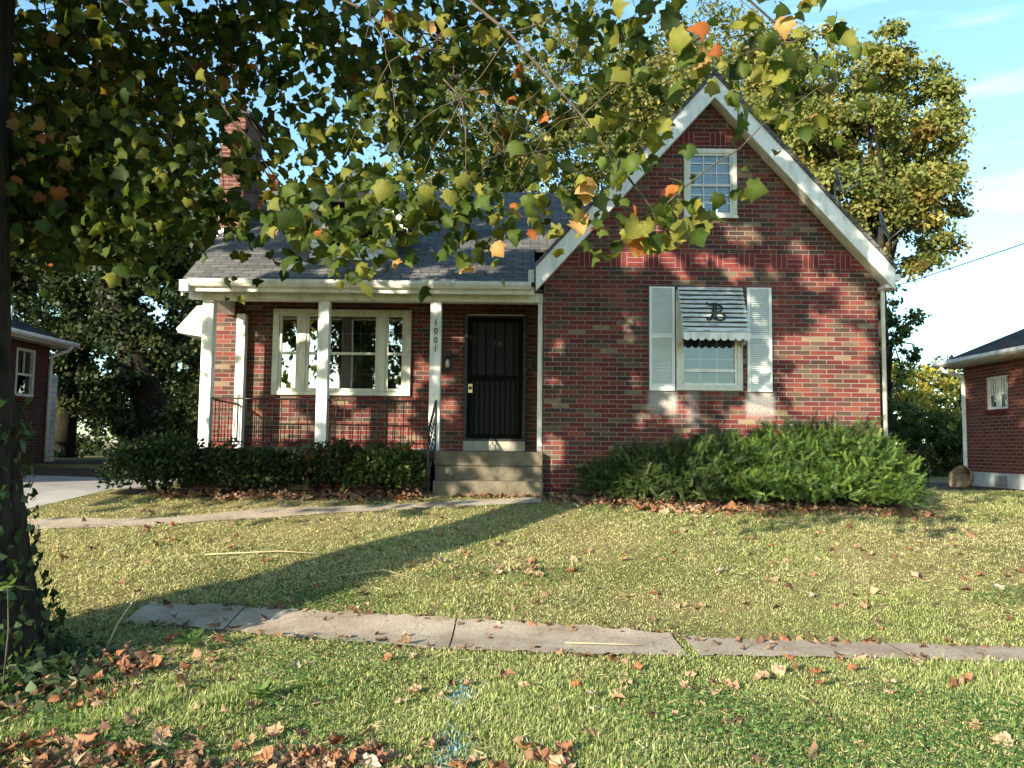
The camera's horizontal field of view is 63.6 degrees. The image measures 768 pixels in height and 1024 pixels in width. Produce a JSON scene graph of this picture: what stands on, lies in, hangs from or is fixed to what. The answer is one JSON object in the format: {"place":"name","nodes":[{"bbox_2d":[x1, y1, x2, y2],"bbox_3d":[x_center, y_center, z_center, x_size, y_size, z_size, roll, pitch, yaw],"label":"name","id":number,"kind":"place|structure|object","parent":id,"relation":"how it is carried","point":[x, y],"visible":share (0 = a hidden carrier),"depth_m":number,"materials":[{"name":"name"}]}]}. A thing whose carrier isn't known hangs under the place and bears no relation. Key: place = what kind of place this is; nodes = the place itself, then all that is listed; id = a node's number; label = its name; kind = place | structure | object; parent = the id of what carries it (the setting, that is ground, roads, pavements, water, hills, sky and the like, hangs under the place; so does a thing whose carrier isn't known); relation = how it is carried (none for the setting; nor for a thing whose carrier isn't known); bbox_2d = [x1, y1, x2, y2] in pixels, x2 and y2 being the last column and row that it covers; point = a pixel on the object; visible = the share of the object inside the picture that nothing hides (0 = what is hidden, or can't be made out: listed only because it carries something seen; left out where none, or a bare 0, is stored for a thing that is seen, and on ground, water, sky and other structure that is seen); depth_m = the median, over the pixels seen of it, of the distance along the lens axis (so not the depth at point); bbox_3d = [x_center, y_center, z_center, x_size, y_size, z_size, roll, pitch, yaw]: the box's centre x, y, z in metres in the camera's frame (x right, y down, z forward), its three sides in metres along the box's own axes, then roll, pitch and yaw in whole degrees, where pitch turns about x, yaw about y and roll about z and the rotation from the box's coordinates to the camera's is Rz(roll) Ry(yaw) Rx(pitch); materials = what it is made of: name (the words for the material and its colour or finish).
{"place":"outdoors","nodes":[
{"label":"outdoors","id":0,"kind":"place"},
{"bbox_2d":[23,475,176,508],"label":"driveway","id":1,"kind":"structure","parent":0,"point":[50,489],"depth_m":13.06,"materials":[{"name":"concrete"}]},
{"bbox_2d":[22,459,179,478],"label":"bare ground","id":2,"kind":"structure","parent":0,"point":[64,471],"depth_m":17.69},
{"bbox_2d":[10,101,220,459],"bbox_3d":[-10.505,-2.584,22.274,9.510,11.406,5.752,1,-4,0],"label":"ivy clad tree","id":3,"kind":"object","parent":2,"relation":"on","point":[119,312],"visible":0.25,"depth_m":21.28,"materials":[{"name":"green plant"}]},
{"bbox_2d":[108,385,186,454],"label":"hedge shrub","id":4,"kind":"object","parent":2,"relation":"on","point":[168,392],"visible":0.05,"depth_m":23.11,"materials":[{"name":"green plant"}]},
{"bbox_2d":[141,381,199,460],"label":"hedge shrub","id":5,"kind":"object","parent":2,"relation":"on","point":[180,414],"visible":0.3,"depth_m":18.11,"materials":[{"name":"green plant"}]},
{"bbox_2d":[122,601,243,628],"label":"pavement","id":6,"kind":"structure","parent":0,"point":[199,615],"depth_m":7.34,"materials":[{"name":"concrete"}]},
{"bbox_2d":[27,497,541,528],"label":"garden path","id":7,"kind":"structure","parent":0,"point":[103,522],"depth_m":11.10,"materials":[{"name":"concrete"}]},
{"bbox_2d":[224,607,455,648],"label":"pavement","id":8,"kind":"structure","parent":0,"point":[435,632],"depth_m":7.11,"materials":[{"name":"concrete"}]},
{"bbox_2d":[0,442,1023,767],"bbox_3d":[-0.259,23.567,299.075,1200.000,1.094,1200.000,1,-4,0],"label":"lawn","id":9,"kind":"structure","parent":0,"point":[718,550],"depth_m":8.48,"materials":[{"name":"plant"}]},
{"bbox_2d":[0,573,30,685],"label":"sprout","id":10,"kind":"object","parent":9,"relation":"on","point":[10,584],"visible":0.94,"depth_m":5.08,"materials":[{"name":"green plant"}]},
{"bbox_2d":[11,306,79,463],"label":"neighbour house","id":11,"kind":"structure","parent":9,"relation":"on","point":[32,363],"depth_m":19.53,"materials":[{"name":"red brick"}]},
{"bbox_2d":[14,347,35,399],"bbox_3d":[-11.278,-0.229,19.077,0.140,1.170,0.830,1,-4,0],"label":"window","id":12,"kind":"structure","parent":11,"relation":"in","point":[25,358],"depth_m":19.16,"materials":[{"name":"beige paint"}]},
{"bbox_2d":[39,728,61,740],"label":"fallen leaf","id":13,"kind":"object","parent":9,"relation":"on","point":[50,732],"visible":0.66,"depth_m":4.31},
{"bbox_2d":[65,701,82,710],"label":"fallen leaf","id":14,"kind":"object","parent":9,"relation":"on","point":[74,705],"visible":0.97,"depth_m":4.86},
{"bbox_2d":[56,352,125,455],"bbox_3d":[-16.342,0.920,31.073,4.305,4.870,3.043,1,-4,0],"label":"hedge shrub","id":15,"kind":"object","parent":9,"relation":"on","point":[86,445],"visible":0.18,"depth_m":30.62,"materials":[{"name":"green plant"}]},
{"bbox_2d":[11,178,202,457],"bbox_3d":[-14.326,-2.846,27.209,9.737,11.625,7.506,1,-4,0],"label":"broadleaf tree","id":16,"kind":"object","parent":9,"relation":"on","point":[67,368],"visible":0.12,"depth_m":26.66,"materials":[{"name":"green plant"}]},
{"bbox_2d":[106,585,146,648],"bbox_3d":[-2.952,1.796,6.297,0.288,0.505,0.028,3,-5,-27],"label":"stick","id":17,"kind":"object","parent":9,"relation":"on","point":[114,630],"visible":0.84,"depth_m":6.28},
{"bbox_2d":[114,741,140,756],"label":"fallen leaf","id":18,"kind":"object","parent":9,"relation":"on","point":[121,748],"visible":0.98,"depth_m":4.12,"materials":[{"name":"plant"}]},
{"bbox_2d":[128,706,145,716],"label":"fallen leaf","id":19,"kind":"object","parent":9,"relation":"on","point":[135,709],"visible":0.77,"depth_m":4.74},
{"bbox_2d":[82,358,199,455],"bbox_3d":[-13.328,0.966,30.107,4.880,4.923,3.110,1,-4,0],"label":"hedge shrub","id":20,"kind":"object","parent":9,"relation":"on","point":[109,416],"visible":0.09,"depth_m":29.66,"materials":[{"name":"green plant"}]},
{"bbox_2d":[137,749,155,759],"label":"fallen leaf","id":21,"kind":"object","parent":9,"relation":"on","point":[148,758],"visible":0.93,"depth_m":4.08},
{"bbox_2d":[138,655,161,668],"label":"fallen leaf","id":22,"kind":"object","parent":9,"relation":"on","point":[157,659],"visible":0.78,"depth_m":5.76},
{"bbox_2d":[101,210,215,404],"bbox_3d":[-9.958,-2.071,27.622,6.806,9.542,5.102,1,-4,0],"label":"broadleaf tree","id":23,"kind":"object","parent":9,"relation":"on","point":[185,376],"visible":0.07,"depth_m":26.86,"materials":[{"name":"green plant"}]},
{"bbox_2d":[148,726,172,739],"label":"fallen leaf","id":24,"kind":"object","parent":9,"relation":"on","point":[165,731],"visible":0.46,"depth_m":4.39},
{"bbox_2d":[152,732,173,752],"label":"fallen leaf","id":25,"kind":"object","parent":9,"relation":"on","point":[157,738],"visible":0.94,"depth_m":4.27,"materials":[{"name":"plant"}]},
{"bbox_2d":[164,632,177,643],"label":"fallen leaf","id":26,"kind":"object","parent":9,"relation":"on","point":[169,637],"visible":0.94,"depth_m":6.57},
{"bbox_2d":[171,626,207,652],"bbox_3d":[-2.466,1.963,6.301,0.270,0.219,0.294,3,-5,-27],"label":"sprout","id":27,"kind":"object","parent":9,"relation":"on","point":[193,643],"visible":0.94,"depth_m":6.30,"materials":[{"name":"green plant"}]},
{"bbox_2d":[238,733,255,745],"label":"fallen leaf","id":28,"kind":"object","parent":9,"relation":"on","point":[252,738],"visible":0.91,"depth_m":4.38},
{"bbox_2d":[246,699,261,708],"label":"fallen leaf","id":29,"kind":"object","parent":9,"relation":"on","point":[253,703],"visible":1,"depth_m":4.96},
{"bbox_2d":[245,675,278,699],"bbox_3d":[-1.541,1.905,5.115,0.143,0.176,0.266,-1,-5,22],"label":"sprout","id":30,"kind":"object","parent":9,"relation":"on","point":[263,689],"visible":0.9,"depth_m":5.13,"materials":[{"name":"green plant"}]},
{"bbox_2d":[251,746,272,765],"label":"fallen leaf","id":31,"kind":"object","parent":9,"relation":"on","point":[266,753],"visible":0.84,"depth_m":4.12,"materials":[{"name":"plant"}]},
{"bbox_2d":[109,488,425,497],"bbox_3d":[-3.669,1.667,12.510,4.700,0.081,0.834,1,-4,0],"label":"planting bed","id":32,"kind":"object","parent":9,"relation":"on","point":[139,491],"visible":0.37,"depth_m":12.47,"materials":[{"name":"soil"}]},
{"bbox_2d":[94,429,209,492],"bbox_3d":[-5.338,1.173,12.290,1.654,1.036,1.230,1,-4,0],"label":"rounded shrub","id":33,"kind":"object","parent":32,"relation":"on","point":[153,458],"visible":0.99,"depth_m":12.13,"materials":[{"name":"green plant"}]},
{"bbox_2d":[183,437,311,491],"bbox_3d":[-4.013,1.246,12.456,1.866,0.913,0.984,1,-4,0],"label":"hedge shrub","id":34,"kind":"object","parent":32,"relation":"on","point":[244,466],"visible":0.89,"depth_m":12.31,"materials":[{"name":"green plant"}]},
{"bbox_2d":[274,436,368,492],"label":"hedge shrub","id":35,"kind":"object","parent":32,"relation":"on","point":[324,460],"visible":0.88,"depth_m":12.37,"materials":[{"name":"green plant"}]},
{"bbox_2d":[335,436,430,493],"bbox_3d":[-1.968,1.245,12.434,1.490,0.952,0.997,1,-4,0],"label":"hedge shrub","id":36,"kind":"object","parent":32,"relation":"on","point":[387,464],"visible":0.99,"depth_m":12.31,"materials":[{"name":"green plant"}]},
{"bbox_2d":[204,550,336,554],"bbox_3d":[-2.671,1.890,9.233,1.502,0.049,0.115,1,-4,0],"label":"stick","id":37,"kind":"object","parent":9,"relation":"on","point":[267,551],"visible":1,"depth_m":9.23,"materials":[{"name":"wood"}]},
{"bbox_2d":[263,721,283,737],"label":"fallen leaf","id":38,"kind":"object","parent":9,"relation":"on","point":[274,728],"visible":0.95,"depth_m":4.55,"materials":[{"name":"plant"}]},
{"bbox_2d":[269,748,282,765],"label":"fallen leaf","id":39,"kind":"object","parent":9,"relation":"on","point":[275,755],"visible":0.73,"depth_m":4.11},
{"bbox_2d":[285,750,303,760],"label":"fallen leaf","id":40,"kind":"object","parent":9,"relation":"on","point":[299,755],"visible":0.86,"depth_m":4.13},
{"bbox_2d":[295,745,314,756],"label":"fallen leaf","id":41,"kind":"object","parent":9,"relation":"on","point":[307,752],"visible":0.92,"depth_m":4.17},
{"bbox_2d":[307,743,320,753],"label":"fallen leaf","id":42,"kind":"object","parent":9,"relation":"on","point":[317,749],"visible":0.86,"depth_m":4.26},
{"bbox_2d":[305,756,334,767],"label":"fallen leaf","id":43,"kind":"object","parent":9,"relation":"on","point":[328,764],"visible":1,"depth_m":4.00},
{"bbox_2d":[320,745,344,767],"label":"fallen leaf","id":44,"kind":"object","parent":9,"relation":"on","point":[330,754],"visible":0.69,"depth_m":4.09,"materials":[{"name":"plant"}]},
{"bbox_2d":[327,731,348,744],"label":"fallen leaf","id":45,"kind":"object","parent":9,"relation":"on","point":[336,741],"visible":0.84,"depth_m":4.38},
{"bbox_2d":[337,750,355,767],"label":"fallen leaf","id":46,"kind":"object","parent":9,"relation":"on","point":[351,758],"visible":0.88,"depth_m":4.08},
{"bbox_2d":[335,748,361,763],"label":"fallen leaf","id":47,"kind":"object","parent":9,"relation":"on","point":[349,752],"visible":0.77,"depth_m":4.13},
{"bbox_2d":[351,744,364,754],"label":"fallen leaf","id":48,"kind":"object","parent":9,"relation":"on","point":[360,750],"visible":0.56,"depth_m":4.20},
{"bbox_2d":[354,752,380,767],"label":"fallen leaf","id":49,"kind":"object","parent":9,"relation":"on","point":[374,763],"visible":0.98,"depth_m":4.07,"materials":[{"name":"plant"}]},
{"bbox_2d":[357,739,377,748],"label":"fallen leaf","id":50,"kind":"object","parent":9,"relation":"on","point":[372,743],"visible":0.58,"depth_m":4.28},
{"bbox_2d":[338,569,410,577],"bbox_3d":[-1.393,1.939,8.468,0.754,0.063,0.140,0,-4,4],"label":"stick","id":51,"kind":"object","parent":9,"relation":"on","point":[371,571],"visible":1,"depth_m":8.47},
{"bbox_2d":[377,750,391,763],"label":"fallen leaf","id":52,"kind":"object","parent":9,"relation":"on","point":[381,755],"visible":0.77,"depth_m":4.12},
{"bbox_2d":[405,683,420,691],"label":"fallen leaf","id":53,"kind":"object","parent":9,"relation":"on","point":[415,687],"visible":1,"depth_m":5.35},
{"bbox_2d":[429,734,436,750],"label":"fallen leaf","id":54,"kind":"object","parent":9,"relation":"on","point":[433,740],"visible":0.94,"depth_m":4.35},
{"bbox_2d":[0,0,881,664],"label":"sycamore tree","id":55,"kind":"object","parent":9,"relation":"on","point":[88,130],"visible":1,"depth_m":6.55,"materials":[{"name":"green plant"}]},
{"bbox_2d":[0,397,206,733],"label":"ivy","id":56,"kind":"object","parent":55,"relation":"attached to","point":[27,671],"visible":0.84,"depth_m":5.70,"materials":[{"name":"green plant"}]},
{"bbox_2d":[469,751,485,764],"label":"fallen leaf","id":57,"kind":"object","parent":9,"relation":"on","point":[474,757],"visible":0.97,"depth_m":4.18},
{"bbox_2d":[0,487,1023,767],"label":"leaf litter","id":58,"kind":"object","parent":9,"relation":"on","point":[128,719],"visible":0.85,"depth_m":5.96,"materials":[{"name":"plant"}]},
{"bbox_2d":[9,730,27,743],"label":"fallen leaf","id":59,"kind":"object","parent":58,"relation":"on","point":[23,734],"visible":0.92,"depth_m":4.32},
{"bbox_2d":[110,655,135,667],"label":"fallen leaf","id":60,"kind":"object","parent":58,"relation":"on","point":[120,663],"visible":0.59,"depth_m":5.71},
{"bbox_2d":[0,562,1023,767],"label":"clover","id":61,"kind":"object","parent":9,"relation":"on","point":[719,730],"visible":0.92,"depth_m":4.71,"materials":[{"name":"green plant"}]},
{"bbox_2d":[0,493,1023,767],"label":"dry clippings","id":62,"kind":"object","parent":9,"relation":"on","point":[482,617],"visible":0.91,"depth_m":7.46,"materials":[{"name":"beige plant"}]},
{"bbox_2d":[80,395,943,463],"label":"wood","id":63,"kind":"object","parent":9,"relation":"on","point":[110,437],"depth_m":50.00,"materials":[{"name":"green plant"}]},
{"bbox_2d":[357,0,688,192],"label":"broadleaf tree","id":64,"kind":"object","parent":9,"relation":"on","point":[548,139],"visible":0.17,"depth_m":30.34,"materials":[{"name":"green plant"}]},
{"bbox_2d":[518,740,531,749],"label":"fallen leaf","id":65,"kind":"object","parent":9,"relation":"on","point":[523,744],"visible":0.98,"depth_m":4.32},
{"bbox_2d":[176,69,903,497],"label":"brick house","id":66,"kind":"structure","parent":9,"relation":"on","point":[542,371],"depth_m":13.17,"materials":[{"name":"red"}]},
{"bbox_2d":[271,309,411,395],"bbox_3d":[-2.917,-0.519,14.269,2.369,1.510,0.305,1,-4,0],"label":"window","id":67,"kind":"structure","parent":66,"relation":"in","point":[381,374],"depth_m":14.16,"materials":[{"name":"beige paint"}]},
{"bbox_2d":[466,317,522,438],"bbox_3d":[-0.291,-0.103,14.122,0.945,2.073,0.150,1,-4,0],"label":"security door","id":68,"kind":"structure","parent":66,"relation":"in","point":[495,360],"depth_m":14.13,"materials":[{"name":"black metal"}]},
{"bbox_2d":[676,290,742,390],"bbox_3d":[3.125,-0.686,13.123,1.051,1.591,0.115,1,-4,0],"label":"window","id":69,"kind":"structure","parent":66,"relation":"in","point":[737,385],"depth_m":13.04,"materials":[{"name":"beige paint"}]},
{"bbox_2d":[683,148,738,218],"bbox_3d":[3.190,-3.222,13.334,0.877,1.141,0.195,1,-4,0],"label":"window","id":70,"kind":"structure","parent":66,"relation":"in","point":[701,184],"depth_m":13.31,"materials":[{"name":"beige paint"}]},
{"bbox_2d":[896,243,1023,285],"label":"overhead cable","id":71,"kind":"object","parent":66,"relation":"attached to","point":[961,264],"visible":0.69,"depth_m":12.46,"materials":[{"name":"rubber"}]},
{"bbox_2d":[533,747,552,763],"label":"fallen leaf","id":72,"kind":"object","parent":9,"relation":"on","point":[539,754],"visible":0.79,"depth_m":4.17,"materials":[{"name":"plant"}]},
{"bbox_2d":[549,754,575,767],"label":"fallen leaf","id":73,"kind":"object","parent":9,"relation":"on","point":[557,760],"visible":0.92,"depth_m":4.05,"materials":[{"name":"plant"}]},
{"bbox_2d":[555,739,575,756],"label":"fallen leaf","id":74,"kind":"object","parent":9,"relation":"on","point":[564,745],"visible":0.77,"depth_m":4.27,"materials":[{"name":"plant"}]},
{"bbox_2d":[569,679,582,686],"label":"fallen leaf","id":75,"kind":"object","parent":9,"relation":"on","point":[574,683],"visible":1,"depth_m":5.40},
{"bbox_2d":[680,680,693,689],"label":"fallen leaf","id":76,"kind":"object","parent":9,"relation":"on","point":[685,685],"visible":0.91,"depth_m":5.53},
{"bbox_2d":[556,0,846,192],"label":"broadleaf tree","id":77,"kind":"object","parent":9,"relation":"on","point":[669,58],"visible":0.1,"depth_m":32.64,"materials":[{"name":"green plant"}]},
{"bbox_2d":[724,500,737,510],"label":"fallen leaf","id":78,"kind":"object","parent":9,"relation":"on","point":[730,504],"visible":0.73,"depth_m":11.67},
{"bbox_2d":[544,493,918,510],"bbox_3d":[3.166,1.759,12.271,5.330,0.150,1.228,1,-4,0],"label":"planting bed","id":79,"kind":"object","parent":9,"relation":"on","point":[821,503],"visible":0.29,"depth_m":12.19,"materials":[{"name":"soil"}]},
{"bbox_2d":[568,421,763,504],"bbox_3d":[2.273,1.170,12.274,2.867,1.243,1.450,1,-4,0],"label":"yew shrub","id":80,"kind":"object","parent":79,"relation":"on","point":[655,468],"visible":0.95,"depth_m":12.03,"materials":[{"name":"green plant"}]},
{"bbox_2d":[684,410,936,508],"bbox_3d":[4.306,1.091,12.114,3.602,1.456,1.735,1,-4,0],"label":"yew shrub","id":81,"kind":"object","parent":79,"relation":"on","point":[867,466],"visible":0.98,"depth_m":11.81,"materials":[{"name":"green plant"}]},
{"bbox_2d":[723,678,739,689],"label":"fallen leaf","id":82,"kind":"object","parent":9,"relation":"on","point":[730,684],"visible":1,"depth_m":5.52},
{"bbox_2d":[751,669,770,678],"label":"fallen leaf","id":83,"kind":"object","parent":9,"relation":"on","point":[759,674],"visible":1,"depth_m":5.71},
{"bbox_2d":[771,661,785,676],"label":"fallen leaf","id":84,"kind":"object","parent":9,"relation":"on","point":[777,669],"visible":1,"depth_m":5.84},
{"bbox_2d":[808,666,821,674],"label":"fallen leaf","id":85,"kind":"object","parent":9,"relation":"on","point":[815,671],"visible":1,"depth_m":5.75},
{"bbox_2d":[845,663,860,669],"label":"fallen leaf","id":86,"kind":"object","parent":9,"relation":"on","point":[852,666],"visible":1,"depth_m":5.88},
{"bbox_2d":[739,16,988,434],"bbox_3d":[11.462,-4.922,28.726,8.528,16.290,7.503,2,-5,-22],"label":"broadleaf tree","id":87,"kind":"object","parent":9,"relation":"on","point":[898,191],"visible":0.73,"depth_m":27.64,"materials":[{"name":"green plant"}]},
{"bbox_2d":[878,284,932,444],"bbox_3d":[10.073,-0.018,22.009,2.082,5.451,1.700,1,-4,0],"label":"broadleaf tree","id":88,"kind":"object","parent":9,"relation":"on","point":[903,331],"visible":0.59,"depth_m":21.97,"materials":[{"name":"green plant"}]},
{"bbox_2d":[881,402,935,476],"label":"hedge shrub","id":89,"kind":"object","parent":9,"relation":"on","point":[915,442],"visible":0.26,"depth_m":23.19,"materials":[{"name":"green plant"}]},
{"bbox_2d":[891,354,964,430],"bbox_3d":[15.348,1.158,31.232,5.606,4.616,2.961,2,-4,-15],"label":"yellow shrub","id":90,"kind":"object","parent":9,"relation":"on","point":[921,395],"visible":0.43,"depth_m":30.91,"materials":[{"name":"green plant"}]},
{"bbox_2d":[891,354,964,432],"bbox_3d":[20.108,1.288,38.996,8.343,5.610,4.820,1,-4,0],"label":"broadleaf tree","id":91,"kind":"object","parent":9,"relation":"on","point":[943,376],"visible":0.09,"depth_m":38.90,"materials":[{"name":"green plant"}]},
{"bbox_2d":[896,395,962,476],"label":"hedge shrub","id":92,"kind":"object","parent":9,"relation":"on","point":[937,419],"visible":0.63,"depth_m":23.83,"materials":[{"name":"green plant"}]},
{"bbox_2d":[933,413,962,471],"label":"hedge shrub","id":93,"kind":"object","parent":9,"relation":"on","point":[959,426],"visible":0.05,"depth_m":24.43,"materials":[{"name":"green plant"}]},
{"bbox_2d":[964,718,982,729],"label":"fallen leaf","id":94,"kind":"object","parent":9,"relation":"on","point":[975,721],"visible":0.91,"depth_m":4.70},
{"bbox_2d":[931,329,1023,489],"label":"neighbour house","id":95,"kind":"structure","parent":9,"relation":"on","point":[992,391],"depth_m":16.75,"materials":[{"name":"red brick"}]},
{"bbox_2d":[983,375,1009,412],"bbox_3d":[9.818,0.210,16.689,0.140,0.740,0.840,1,-4,0],"label":"window","id":96,"kind":"structure","parent":95,"relation":"in","point":[997,390],"depth_m":16.69,"materials":[{"name":"white paint"}]},
{"bbox_2d":[992,738,1008,747],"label":"fallen leaf","id":97,"kind":"object","parent":9,"relation":"on","point":[996,740],"visible":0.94,"depth_m":4.42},
{"bbox_2d":[990,732,1010,741],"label":"fallen leaf","id":98,"kind":"object","parent":9,"relation":"on","point":[1002,735],"visible":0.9,"depth_m":4.48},
{"bbox_2d":[995,731,1015,746],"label":"fallen leaf","id":99,"kind":"object","parent":98,"relation":"on","point":[1008,736],"visible":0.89,"depth_m":4.46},
{"bbox_2d":[13,0,1023,444],"label":"sky","id":100,"kind":"structure","parent":0,"point":[977,303],"materials":[{"name":"blue"}]},
{"bbox_2d":[450,618,686,655],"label":"pavement","id":101,"kind":"structure","parent":0,"point":[513,635],"depth_m":6.83,"materials":[{"name":"concrete"}]},
{"bbox_2d":[565,642,640,644],"bbox_3d":[0.727,2.073,6.591,0.602,0.010,0.014,0,-4,5],"label":"stick","id":102,"kind":"object","parent":101,"relation":"on","point":[600,643],"visible":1,"depth_m":6.59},
{"bbox_2d":[682,635,909,658],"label":"pavement","id":103,"kind":"structure","parent":0,"point":[801,648],"depth_m":6.58,"materials":[{"name":"concrete"}]},
{"bbox_2d":[888,643,1023,662],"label":"pavement","id":104,"kind":"structure","parent":0,"point":[1005,653],"depth_m":6.54,"materials":[{"name":"concrete"}]},
{"bbox_2d":[921,482,1019,489],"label":"bare ground","id":105,"kind":"structure","parent":0,"point":[942,486],"depth_m":16.40,"materials":[{"name":"soil"}]},
{"bbox_2d":[916,443,928,480],"bbox_3d":[9.106,1.764,18.327,0.550,0.911,0.026,1,-4,0],"label":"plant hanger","id":106,"kind":"object","parent":105,"relation":"on","point":[917,452],"visible":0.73,"depth_m":18.33,"materials":[{"name":"black metal"}]},
{"bbox_2d":[948,465,973,486],"bbox_3d":[9.114,1.897,16.708,0.359,0.500,0.510,2,-5,-23],"label":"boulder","id":107,"kind":"object","parent":105,"relation":"on","point":[961,476],"visible":0.88,"depth_m":16.82,"materials":[{"name":"stone"}]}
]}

